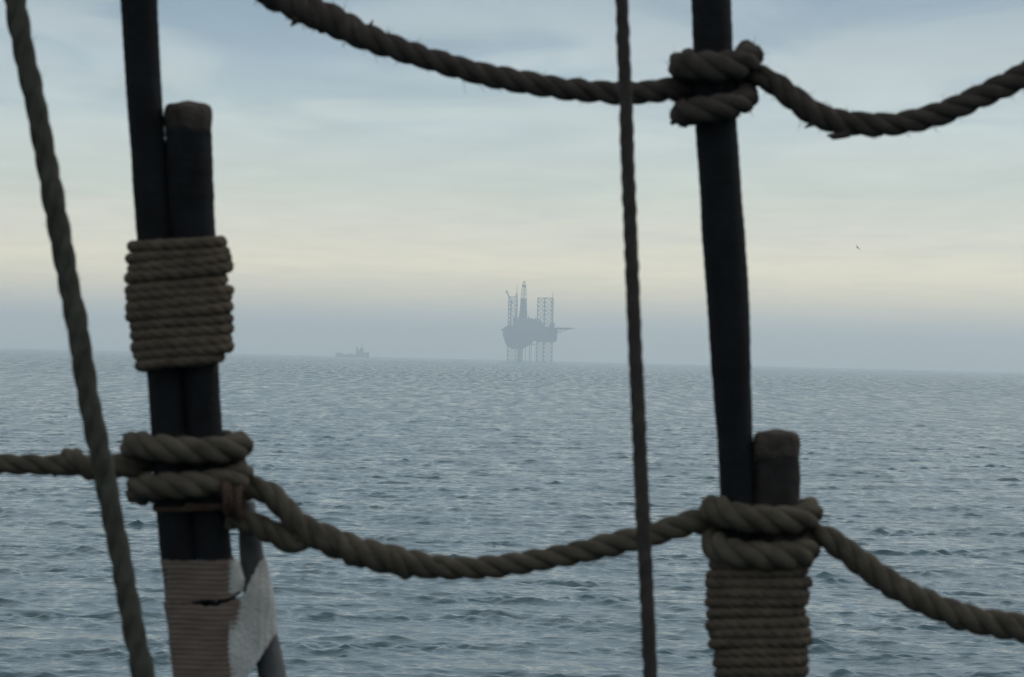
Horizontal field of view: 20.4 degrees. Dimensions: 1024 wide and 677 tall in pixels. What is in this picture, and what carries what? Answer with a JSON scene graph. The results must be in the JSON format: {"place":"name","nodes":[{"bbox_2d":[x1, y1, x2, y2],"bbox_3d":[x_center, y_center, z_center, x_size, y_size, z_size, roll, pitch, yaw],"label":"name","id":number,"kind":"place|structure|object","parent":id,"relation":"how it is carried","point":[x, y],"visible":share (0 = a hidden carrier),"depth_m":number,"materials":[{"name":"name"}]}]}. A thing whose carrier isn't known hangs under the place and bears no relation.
{"place":"outdoors","nodes":[
{"label":"outdoors","id":0,"kind":"place"},
{"bbox_2d":[4,0,154,676],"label":"hanging rope","id":1,"kind":"object","parent":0,"point":[75,315],"visible":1,"depth_m":2.74,"materials":[{"name":"brown fabric"}]},
{"bbox_2d":[120,0,286,676],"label":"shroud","id":2,"kind":"object","parent":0,"point":[179,304],"visible":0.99,"depth_m":3.08,"materials":[{"name":"wood"}]},
{"bbox_2d":[0,421,1023,646],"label":"ratline","id":3,"kind":"object","parent":2,"relation":"attached to","point":[295,529],"visible":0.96,"depth_m":3.09,"materials":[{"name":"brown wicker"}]},
{"bbox_2d":[0,348,1023,676],"bbox_3d":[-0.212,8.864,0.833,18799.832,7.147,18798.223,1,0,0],"label":"sea","id":4,"kind":"structure","parent":0,"point":[916,476],"depth_m":106.15,"materials":[{"name":"teal liquid"}]},
{"bbox_2d":[335,346,368,356],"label":"supply ship","id":5,"kind":"object","parent":4,"relation":"on","point":[360,353],"visible":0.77,"depth_m":4194.72},
{"bbox_2d":[501,281,573,361],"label":"drilling rig","id":6,"kind":"object","parent":4,"relation":"in","point":[519,334],"visible":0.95,"depth_m":3479.87,"materials":[{"name":"metal"}]},
{"bbox_2d":[0,0,1023,371],"label":"sky","id":7,"kind":"structure","parent":0,"point":[383,207],"materials":[{"name":"grey"}]},
{"bbox_2d":[615,0,657,676],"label":"hanging rope","id":8,"kind":"object","parent":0,"point":[639,456],"visible":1,"depth_m":2.74,"materials":[{"name":"brown fabric"}]},
{"bbox_2d":[691,0,812,676],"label":"shroud","id":9,"kind":"object","parent":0,"point":[757,624],"visible":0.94,"depth_m":3.08,"materials":[{"name":"black wood"}]},
{"bbox_2d":[255,0,1023,139],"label":"ratline","id":10,"kind":"object","parent":9,"relation":"attached to","point":[745,68],"visible":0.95,"depth_m":3.09,"materials":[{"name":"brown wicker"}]}
]}

